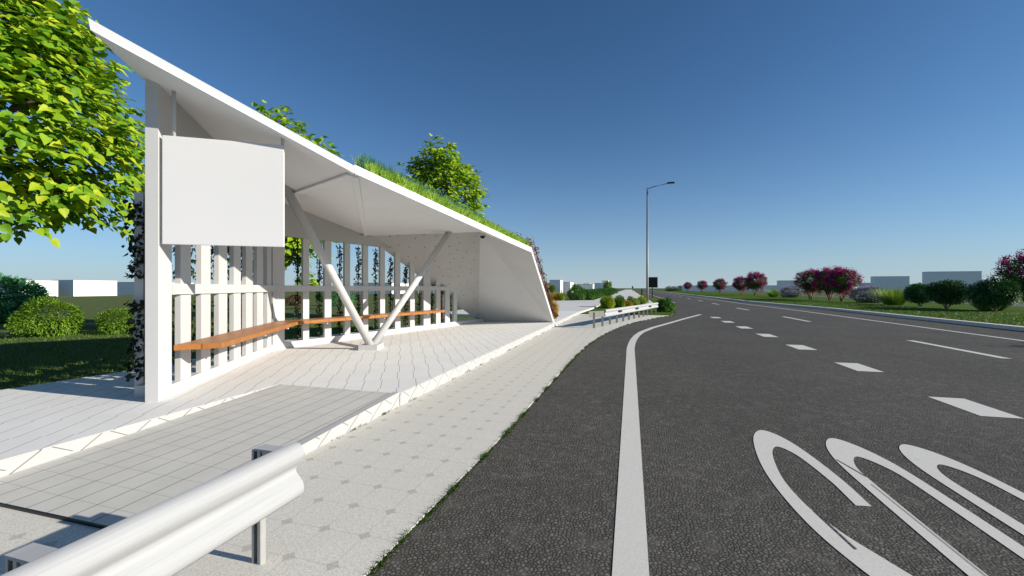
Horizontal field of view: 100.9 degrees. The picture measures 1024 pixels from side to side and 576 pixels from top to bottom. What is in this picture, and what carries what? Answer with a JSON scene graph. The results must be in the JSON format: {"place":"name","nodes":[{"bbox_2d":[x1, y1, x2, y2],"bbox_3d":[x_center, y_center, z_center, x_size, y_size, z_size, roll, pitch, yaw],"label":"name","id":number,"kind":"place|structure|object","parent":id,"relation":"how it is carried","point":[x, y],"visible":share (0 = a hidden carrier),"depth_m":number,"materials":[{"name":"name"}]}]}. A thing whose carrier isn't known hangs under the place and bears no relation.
{"place":"outdoors","nodes":[
{"label":"outdoors","id":0,"kind":"place"},
{"bbox_2d":[0,280,58,296],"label":"building","id":1,"kind":"structure","parent":0,"point":[51,286],"depth_m":79.49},
{"bbox_2d":[58,280,116,295],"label":"building","id":2,"kind":"structure","parent":0,"point":[87,287],"depth_m":84.91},
{"bbox_2d":[117,282,193,294],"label":"building","id":3,"kind":"structure","parent":0,"point":[125,288],"depth_m":98.47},
{"bbox_2d":[241,249,241,346],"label":"climbing vine","id":4,"kind":"object","parent":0,"point":[241,280],"visible":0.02,"depth_m":8.49,"materials":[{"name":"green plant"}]},
{"bbox_2d":[0,314,669,575],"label":"pavement","id":5,"kind":"structure","parent":0,"point":[373,490],"depth_m":3.61,"materials":[{"name":"white concrete"}]},
{"bbox_2d":[0,503,107,528],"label":"ramp edge","id":6,"kind":"object","parent":5,"relation":"on","point":[81,522],"visible":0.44,"depth_m":2.92,"materials":[{"name":"grey concrete"}]},
{"bbox_2d":[0,442,303,575],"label":"guard rail","id":7,"kind":"object","parent":5,"relation":"on","point":[174,535],"visible":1,"depth_m":1.85,"materials":[{"name":"metal"}]},
{"bbox_2d":[0,384,389,525],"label":"ramp","id":8,"kind":"structure","parent":5,"relation":"on","point":[109,483],"depth_m":3.85,"materials":[{"name":"white tile"}]},
{"bbox_2d":[297,392,398,454],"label":"ramp kerb","id":9,"kind":"structure","parent":5,"relation":"on","point":[361,416],"depth_m":4.73,"materials":[{"name":"concrete"}]},
{"bbox_2d":[304,317,573,453],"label":"kerb weeds","id":10,"kind":"object","parent":5,"relation":"on","point":[442,384],"visible":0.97,"depth_m":6.10,"materials":[{"name":"green plant"}]},
{"bbox_2d":[589,302,657,327],"bbox_3d":[6.130,1.262,21.489,0.376,0.735,11.179,0,0,32],"label":"guard rail","id":11,"kind":"object","parent":5,"relation":"on","point":[609,313],"visible":0.95,"depth_m":19.77,"materials":[{"name":"grey metal"}]},
{"bbox_2d":[353,283,408,293],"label":"building","id":12,"kind":"structure","parent":0,"point":[377,292],"depth_m":115.77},
{"bbox_2d":[0,288,1023,389],"bbox_3d":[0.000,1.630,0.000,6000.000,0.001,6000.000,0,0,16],"label":"ground","id":13,"kind":"structure","parent":0,"point":[92,306],"depth_m":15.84,"materials":[{"name":"green plant"}]},
{"bbox_2d":[0,273,56,322],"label":"shrub","id":14,"kind":"object","parent":13,"relation":"on","point":[16,288],"visible":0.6,"depth_m":19.92,"materials":[{"name":"green plant"}]},
{"bbox_2d":[3,295,86,336],"bbox_3d":[-15.803,0.965,14.415,1.835,1.460,1.954,0,0,-43],"label":"shrub","id":15,"kind":"object","parent":13,"relation":"on","point":[66,323],"visible":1,"depth_m":14.05,"materials":[{"name":"green plant"}]},
{"bbox_2d":[0,0,144,248],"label":"linden tree","id":16,"kind":"object","parent":13,"relation":"on","point":[27,39],"visible":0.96,"depth_m":8.66,"materials":[{"name":"green plant"}]},
{"bbox_2d":[91,308,133,334],"bbox_3d":[-14.055,1.196,15.064,1.367,0.984,1.262,0,0,-9],"label":"shrub","id":17,"kind":"object","parent":13,"relation":"on","point":[112,329],"visible":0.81,"depth_m":14.79,"materials":[{"name":"green plant"}]},
{"bbox_2d":[227,100,345,269],"bbox_3d":[-8.819,-2.653,15.773,5.711,8.572,5.176,0,0,16],"label":"linden tree","id":18,"kind":"object","parent":13,"relation":"on","point":[289,241],"visible":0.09,"depth_m":15.49,"materials":[{"name":"green plant"}]},
{"bbox_2d":[0,311,578,460],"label":"platform","id":19,"kind":"structure","parent":13,"relation":"on","point":[37,417],"depth_m":6.42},
{"bbox_2d":[0,311,579,477],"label":"platform edge","id":20,"kind":"object","parent":19,"relation":"attached to","point":[12,465],"visible":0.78,"depth_m":4.58,"materials":[{"name":"concrete"}]},
{"bbox_2d":[88,18,553,401],"bbox_3d":[-2.587,-0.698,11.552,4.676,4.275,14.602,0,0,22],"label":"bus shelter","id":21,"kind":"object","parent":19,"relation":"on","point":[493,275],"visible":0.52,"depth_m":8.08,"materials":[{"name":"white paint"}]},
{"bbox_2d":[121,197,144,383],"bbox_3d":[-4.912,0.035,5.583,0.370,2.470,0.354,0,0,16],"label":"climbing vine","id":22,"kind":"object","parent":21,"relation":"attached to","point":[134,305],"visible":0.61,"depth_m":5.55,"materials":[{"name":"green plant"}]},
{"bbox_2d":[172,248,174,353],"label":"climbing vine","id":23,"kind":"object","parent":21,"relation":"attached to","point":[173,331],"visible":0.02,"depth_m":5.80,"materials":[{"name":"green plant"}]},
{"bbox_2d":[172,245,196,366],"bbox_3d":[-4.852,0.035,6.266,0.301,2.470,0.301,0,0,-16],"label":"climbing vine","id":24,"kind":"object","parent":21,"relation":"on","point":[192,305],"visible":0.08,"depth_m":6.30,"materials":[{"name":"green plant"}]},
{"bbox_2d":[192,245,214,358],"bbox_3d":[-4.983,0.035,6.831,0.288,2.470,0.293,0,0,-1],"label":"climbing vine","id":25,"kind":"object","parent":21,"relation":"on","point":[211,305],"visible":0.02,"depth_m":6.82,"materials":[{"name":"green plant"}]},
{"bbox_2d":[211,246,228,357],"bbox_3d":[-5.108,0.035,7.398,0.314,2.470,0.315,0,0,-20],"label":"climbing vine","id":26,"kind":"object","parent":21,"relation":"on","point":[212,299],"visible":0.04,"depth_m":7.37,"materials":[{"name":"green plant"}]},
{"bbox_2d":[162,90,284,246],"bbox_3d":[-3.724,-1.519,5.501,1.376,1.939,0.050,0,0,-16],"label":"display board","id":27,"kind":"object","parent":21,"relation":"hanging from","point":[215,192],"visible":1,"depth_m":5.47,"materials":[{"name":"white paint"}]},
{"bbox_2d":[227,251,241,348],"bbox_3d":[-5.245,0.035,7.978,0.275,2.470,0.367,0,0,-8],"label":"climbing vine","id":28,"kind":"object","parent":21,"relation":"on","point":[228,298],"visible":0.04,"depth_m":7.92,"materials":[{"name":"green plant"}]},
{"bbox_2d":[174,321,298,350],"bbox_3d":[-4.675,0.816,7.683,0.517,0.122,4.179,0,0,-13],"label":"bench","id":29,"kind":"object","parent":21,"relation":"attached to","point":[232,338],"visible":1,"depth_m":6.58,"materials":[{"name":"brown wood"}]},
{"bbox_2d":[290,239,300,339],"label":"climbing vine","id":30,"kind":"object","parent":21,"relation":"on","point":[297,300],"visible":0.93,"depth_m":10.33,"materials":[{"name":"green plant"}]},
{"bbox_2d":[315,244,322,336],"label":"climbing vine","id":31,"kind":"object","parent":21,"relation":"on","point":[319,279],"visible":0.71,"depth_m":10.88,"materials":[{"name":"green plant"}]},
{"bbox_2d":[336,244,342,334],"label":"climbing vine","id":32,"kind":"object","parent":21,"relation":"on","point":[339,302],"visible":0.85,"depth_m":11.43,"materials":[{"name":"green plant"}]},
{"bbox_2d":[353,246,360,332],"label":"climbing vine","id":33,"kind":"object","parent":21,"relation":"on","point":[358,276],"visible":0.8,"depth_m":12.01,"materials":[{"name":"green plant"}]},
{"bbox_2d":[284,310,444,323],"bbox_3d":[-3.836,0.816,12.091,0.516,0.122,5.671,0,0,28],"label":"bench","id":34,"kind":"object","parent":21,"relation":"attached to","point":[325,320],"visible":0.84,"depth_m":11.30,"materials":[{"name":"brown wood"}]},
{"bbox_2d":[371,248,378,330],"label":"climbing vine","id":35,"kind":"object","parent":21,"relation":"on","point":[376,263],"visible":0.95,"depth_m":12.59,"materials":[{"name":"green plant"}]},
{"bbox_2d":[387,257,393,328],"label":"climbing vine","id":36,"kind":"object","parent":21,"relation":"on","point":[390,275],"visible":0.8,"depth_m":13.14,"materials":[{"name":"green plant"}]},
{"bbox_2d":[402,267,408,326],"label":"climbing vine","id":37,"kind":"object","parent":21,"relation":"on","point":[405,273],"visible":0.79,"depth_m":13.77,"materials":[{"name":"green plant"}]},
{"bbox_2d":[416,282,421,324],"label":"climbing vine","id":38,"kind":"object","parent":21,"relation":"on","point":[419,304],"visible":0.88,"depth_m":14.35,"materials":[{"name":"green plant"}]},
{"bbox_2d":[355,153,485,219],"bbox_3d":[-1.649,-1.930,8.984,0.820,0.762,5.137,0,0,21],"label":"roof fescue","id":39,"kind":"object","parent":21,"relation":"on","point":[362,160],"visible":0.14,"depth_m":7.55,"materials":[{"name":"green plant"}]},
{"bbox_2d":[430,294,434,321],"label":"climbing vine","id":40,"kind":"object","parent":21,"relation":"on","point":[431,303],"visible":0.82,"depth_m":14.98,"materials":[{"name":"green plant"}]},
{"bbox_2d":[351,155,529,245],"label":"roof grass","id":41,"kind":"structure","parent":21,"relation":"on","point":[396,178],"depth_m":8.10,"materials":[{"name":"green plant"}]},
{"bbox_2d":[441,291,443,322],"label":"climbing vine","id":42,"kind":"object","parent":21,"relation":"on","point":[442,294],"visible":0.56,"depth_m":15.43,"materials":[{"name":"green plant"}]},
{"bbox_2d":[483,217,558,318],"bbox_3d":[0.114,-0.430,14.036,1.710,3.454,8.058,0,0,16],"label":"creeper","id":43,"kind":"object","parent":21,"relation":"attached to","point":[553,308],"visible":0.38,"depth_m":15.04,"materials":[{"name":"plant"}]},
{"bbox_2d":[549,297,559,318],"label":"perennial","id":44,"kind":"object","parent":19,"relation":"on","point":[557,307],"visible":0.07,"depth_m":19.29,"materials":[{"name":"yellow plant"}]},
{"bbox_2d":[285,294,300,305],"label":"shrub","id":45,"kind":"object","parent":13,"relation":"on","point":[289,303],"visible":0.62,"depth_m":39.08,"materials":[{"name":"green plant"}]},
{"bbox_2d":[295,272,320,293],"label":"linden tree","id":46,"kind":"object","parent":13,"relation":"on","point":[312,282],"visible":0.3,"depth_m":62.05,"materials":[{"name":"green plant"}]},
{"bbox_2d":[315,285,337,302],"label":"shrub","id":47,"kind":"object","parent":13,"relation":"on","point":[335,297],"visible":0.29,"depth_m":32.20,"materials":[{"name":"green plant"}]},
{"bbox_2d":[331,292,354,305],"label":"shrub","id":48,"kind":"object","parent":13,"relation":"on","point":[336,304],"visible":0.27,"depth_m":38.68,"materials":[{"name":"green plant"}]},
{"bbox_2d":[393,133,489,318],"bbox_3d":[-3.713,-3.243,22.229,5.439,9.751,5.110,0,0,16],"label":"linden tree","id":49,"kind":"object","parent":13,"relation":"on","point":[456,173],"visible":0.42,"depth_m":21.45,"materials":[{"name":"green plant"}]},
{"bbox_2d":[550,285,555,292],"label":"cone tree","id":50,"kind":"object","parent":13,"relation":"on","point":[552,288],"visible":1,"depth_m":123.00,"materials":[{"name":"green plant"}]},
{"bbox_2d":[553,292,562,300],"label":"perennial","id":51,"kind":"object","parent":13,"relation":"on","point":[556,295],"visible":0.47,"depth_m":51.01,"materials":[{"name":"plant"}]},
{"bbox_2d":[558,292,564,300],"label":"sapling","id":52,"kind":"object","parent":13,"relation":"on","point":[560,297],"visible":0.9,"depth_m":50.11,"materials":[{"name":"green plant"}]},
{"bbox_2d":[567,285,585,300],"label":"hedge bush","id":53,"kind":"object","parent":13,"relation":"on","point":[573,294],"visible":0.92,"depth_m":52.86,"materials":[{"name":"green plant"}]},
{"bbox_2d":[579,289,596,299],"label":"hedge bush","id":54,"kind":"object","parent":13,"relation":"on","point":[591,295],"visible":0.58,"depth_m":55.69,"materials":[{"name":"green plant"}]},
{"bbox_2d":[586,289,600,299],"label":"hedge bush","id":55,"kind":"object","parent":13,"relation":"on","point":[598,294],"visible":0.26,"depth_m":59.33,"materials":[{"name":"green plant"}]},
{"bbox_2d":[597,289,614,296],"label":"hedge bush","id":56,"kind":"object","parent":13,"relation":"on","point":[611,293],"visible":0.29,"depth_m":72.22,"materials":[{"name":"green plant"}]},
{"bbox_2d":[603,281,611,287],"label":"cone tree","id":57,"kind":"object","parent":13,"relation":"on","point":[606,284],"visible":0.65,"depth_m":136.07,"materials":[{"name":"green plant"}]},
{"bbox_2d":[649,277,657,297],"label":"road sign","id":58,"kind":"object","parent":13,"relation":"on","point":[653,282],"visible":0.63,"depth_m":69.77,"materials":[{"name":"black metal"}]},
{"bbox_2d":[679,285,801,290],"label":"building","id":59,"kind":"structure","parent":13,"relation":"on","point":[728,288],"depth_m":227.31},
{"bbox_2d":[643,289,1023,330],"bbox_3d":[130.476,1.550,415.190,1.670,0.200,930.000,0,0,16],"label":"kerb","id":60,"kind":"structure","parent":13,"relation":"on","point":[999,326],"depth_m":22.30,"materials":[{"name":"concrete"}]},
{"bbox_2d":[0,0,1023,287],"label":"sky","id":61,"kind":"structure","parent":0,"point":[873,137],"materials":[{"name":"blue"}]},
{"bbox_2d":[431,290,651,316],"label":"path","id":62,"kind":"structure","parent":0,"point":[581,306],"depth_m":37.42,"materials":[{"name":"white concrete"}]},
{"bbox_2d":[646,182,674,302],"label":"street lamp","id":63,"kind":"object","parent":62,"relation":"on","point":[647,282],"visible":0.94,"depth_m":42.42,"materials":[{"name":"grey metal"}]},
{"bbox_2d":[549,280,562,292],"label":"building","id":64,"kind":"structure","parent":0,"point":[558,284],"depth_m":127.19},
{"bbox_2d":[563,282,573,292],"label":"building","id":65,"kind":"structure","parent":0,"point":[567,286],"depth_m":134.40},
{"bbox_2d":[578,283,593,289],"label":"building","id":66,"kind":"structure","parent":0,"point":[587,286],"depth_m":143.59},
{"bbox_2d":[595,281,608,288],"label":"building","id":67,"kind":"structure","parent":0,"point":[598,285],"depth_m":157.16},
{"bbox_2d":[580,300,678,314],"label":"island lawn","id":68,"kind":"structure","parent":0,"point":[599,308],"depth_m":28.07,"materials":[{"name":"green plant"}]},
{"bbox_2d":[600,296,615,307],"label":"island bush","id":69,"kind":"object","parent":68,"relation":"on","point":[607,302],"visible":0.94,"depth_m":32.52,"materials":[{"name":"green plant"}]},
{"bbox_2d":[614,296,625,307],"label":"island bush","id":70,"kind":"object","parent":68,"relation":"on","point":[620,302],"visible":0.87,"depth_m":33.35,"materials":[{"name":"green plant"}]},
{"bbox_2d":[625,300,632,306],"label":"island bush","id":71,"kind":"object","parent":68,"relation":"on","point":[629,303],"visible":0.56,"depth_m":33.80,"materials":[{"name":"orange plant"}]},
{"bbox_2d":[626,296,634,305],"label":"island bush","id":72,"kind":"object","parent":68,"relation":"on","point":[630,298],"visible":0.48,"depth_m":35.43,"materials":[{"name":"green plant"}]},
{"bbox_2d":[633,298,639,305],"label":"island bush","id":73,"kind":"object","parent":68,"relation":"on","point":[637,301],"visible":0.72,"depth_m":35.50,"materials":[{"name":"green plant"}]},
{"bbox_2d":[638,295,647,304],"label":"island bush","id":74,"kind":"object","parent":68,"relation":"on","point":[642,300],"visible":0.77,"depth_m":37.67,"materials":[{"name":"green plant"}]},
{"bbox_2d":[657,297,674,311],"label":"island bush","id":75,"kind":"object","parent":68,"relation":"on","point":[663,306],"visible":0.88,"depth_m":27.42,"materials":[{"name":"green plant"}]},
{"bbox_2d":[367,288,1023,575],"bbox_3d":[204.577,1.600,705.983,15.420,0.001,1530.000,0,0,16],"label":"road","id":76,"kind":"structure","parent":0,"point":[535,494],"depth_m":4.11,"materials":[{"name":"grey asphalt"}]},
{"bbox_2d":[365,315,672,575],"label":"verge grass","id":77,"kind":"structure","parent":76,"relation":"on","point":[403,540],"depth_m":3.56,"materials":[{"name":"green plant"}]},
{"bbox_2d":[612,314,700,575],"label":"road line","id":78,"kind":"object","parent":76,"relation":"on","point":[630,554],"visible":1,"depth_m":3.30,"materials":[{"name":"paint"}]},
{"bbox_2d":[655,292,1010,358],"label":"lane dashes","id":79,"kind":"object","parent":76,"relation":"on","point":[927,343],"visible":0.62,"depth_m":11.34,"materials":[{"name":"paint"}]},
{"bbox_2d":[655,291,1023,340],"bbox_3d":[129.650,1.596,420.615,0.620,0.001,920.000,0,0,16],"label":"edge line","id":80,"kind":"object","parent":76,"relation":"on","point":[895,323],"visible":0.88,"depth_m":18.00,"materials":[{"name":"paint"}]},
{"bbox_2d":[711,317,1023,418],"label":"bay dashes","id":81,"kind":"object","parent":76,"relation":"on","point":[973,407],"visible":0.97,"depth_m":5.89,"materials":[{"name":"paint"}]},
{"bbox_2d":[753,430,1023,575],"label":"bus lettering","id":82,"kind":"object","parent":76,"relation":"on","point":[867,561],"visible":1,"depth_m":3.27,"materials":[{"name":"paint"}]},
{"bbox_2d":[813,459,985,575],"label":"paint crack","id":83,"kind":"object","parent":82,"relation":"on","point":[895,503],"visible":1,"depth_m":2.81,"materials":[{"name":"asphalt"}]},
{"bbox_2d":[763,289,780,296],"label":"ornamental grass","id":84,"kind":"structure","parent":0,"point":[774,293],"depth_m":69.45,"materials":[{"name":"green plant"}]},
{"bbox_2d":[777,280,794,291],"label":"building","id":85,"kind":"structure","parent":0,"point":[782,283],"depth_m":131.94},
{"bbox_2d":[645,289,1023,325],"bbox_3d":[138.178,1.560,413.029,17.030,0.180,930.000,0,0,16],"label":"median lawn","id":86,"kind":"structure","parent":0,"point":[1014,310],"depth_m":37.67,"materials":[{"name":"green plant"}]},
{"bbox_2d":[683,282,691,290],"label":"crepe myrtle","id":87,"kind":"object","parent":86,"relation":"on","point":[687,286],"visible":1,"depth_m":185.35,"materials":[{"name":"pink plant"}]},
{"bbox_2d":[696,280,707,291],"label":"crepe myrtle","id":88,"kind":"object","parent":86,"relation":"on","point":[702,285],"visible":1,"depth_m":147.84,"materials":[{"name":"pink plant"}]},
{"bbox_2d":[712,278,728,292],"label":"crepe myrtle","id":89,"kind":"object","parent":86,"relation":"on","point":[718,284],"visible":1,"depth_m":117.20,"materials":[{"name":"pink plant"}]},
{"bbox_2d":[732,276,748,294],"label":"crepe myrtle","id":90,"kind":"object","parent":86,"relation":"on","point":[737,284],"visible":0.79,"depth_m":89.23,"materials":[{"name":"pink plant"}]},
{"bbox_2d":[742,271,767,295],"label":"crepe myrtle","id":91,"kind":"object","parent":86,"relation":"on","point":[758,282],"visible":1,"depth_m":82.25,"materials":[{"name":"pink plant"}]},
{"bbox_2d":[779,285,802,297],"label":"lilac bush","id":92,"kind":"object","parent":86,"relation":"on","point":[793,294],"visible":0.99,"depth_m":64.91,"materials":[{"name":"purple plant"}]},
{"bbox_2d":[793,267,820,299],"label":"crepe myrtle","id":93,"kind":"object","parent":86,"relation":"on","point":[805,284],"visible":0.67,"depth_m":53.25,"materials":[{"name":"pink plant"}]},
{"bbox_2d":[811,266,841,299],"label":"crepe myrtle","id":94,"kind":"object","parent":86,"relation":"on","point":[818,284],"visible":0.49,"depth_m":50.32,"materials":[{"name":"pink plant"}]},
{"bbox_2d":[822,266,864,301],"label":"crepe myrtle","id":95,"kind":"object","parent":86,"relation":"on","point":[844,284],"visible":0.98,"depth_m":45.34,"materials":[{"name":"pink plant"}]},
{"bbox_2d":[848,285,885,302],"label":"lilac bush","id":96,"kind":"object","parent":86,"relation":"on","point":[865,298],"visible":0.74,"depth_m":42.06,"materials":[{"name":"purple plant"}]},
{"bbox_2d":[902,282,930,306],"bbox_3d":[32.391,0.529,33.418,2.422,1.990,2.229,0,0,-28],"label":"round tree","id":97,"kind":"object","parent":86,"relation":"on","point":[913,293],"visible":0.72,"depth_m":33.28,"materials":[{"name":"green plant"}]},
{"bbox_2d":[921,279,971,308],"bbox_3d":[30.909,0.426,30.069,2.677,2.200,2.464,0,0,32],"label":"round tree","id":98,"kind":"object","parent":86,"relation":"on","point":[943,292],"visible":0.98,"depth_m":29.60,"materials":[{"name":"green plant"}]},
{"bbox_2d":[962,277,1023,311],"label":"round tree","id":99,"kind":"object","parent":86,"relation":"on","point":[991,293],"visible":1,"depth_m":26.03,"materials":[{"name":"green plant"}]},
{"bbox_2d":[983,249,1023,301],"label":"crepe myrtle","id":100,"kind":"object","parent":86,"relation":"on","point":[1016,267],"visible":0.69,"depth_m":27.13,"materials":[{"name":"pink plant"}]},
{"bbox_2d":[662,289,1023,306],"bbox_3d":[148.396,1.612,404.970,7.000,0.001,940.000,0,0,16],"label":"second road","id":101,"kind":"structure","parent":0,"point":[848,297],"depth_m":80.20,"materials":[{"name":"grey asphalt"}]},
{"bbox_2d":[858,283,870,292],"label":"building","id":102,"kind":"structure","parent":0,"point":[866,284],"depth_m":134.61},
{"bbox_2d":[870,284,908,304],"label":"ornamental grass","id":103,"kind":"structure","parent":0,"point":[891,296],"depth_m":36.75,"materials":[{"name":"green plant"}]},
{"bbox_2d":[871,276,909,293],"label":"building","id":104,"kind":"structure","parent":0,"point":[895,282],"depth_m":124.48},
{"bbox_2d":[922,271,981,289],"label":"building","id":105,"kind":"structure","parent":0,"point":[970,277],"depth_m":104.41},
{"bbox_2d":[959,290,1020,310],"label":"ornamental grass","id":106,"kind":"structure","parent":0,"point":[987,308],"depth_m":27.43,"materials":[{"name":"green plant"}]}
]}

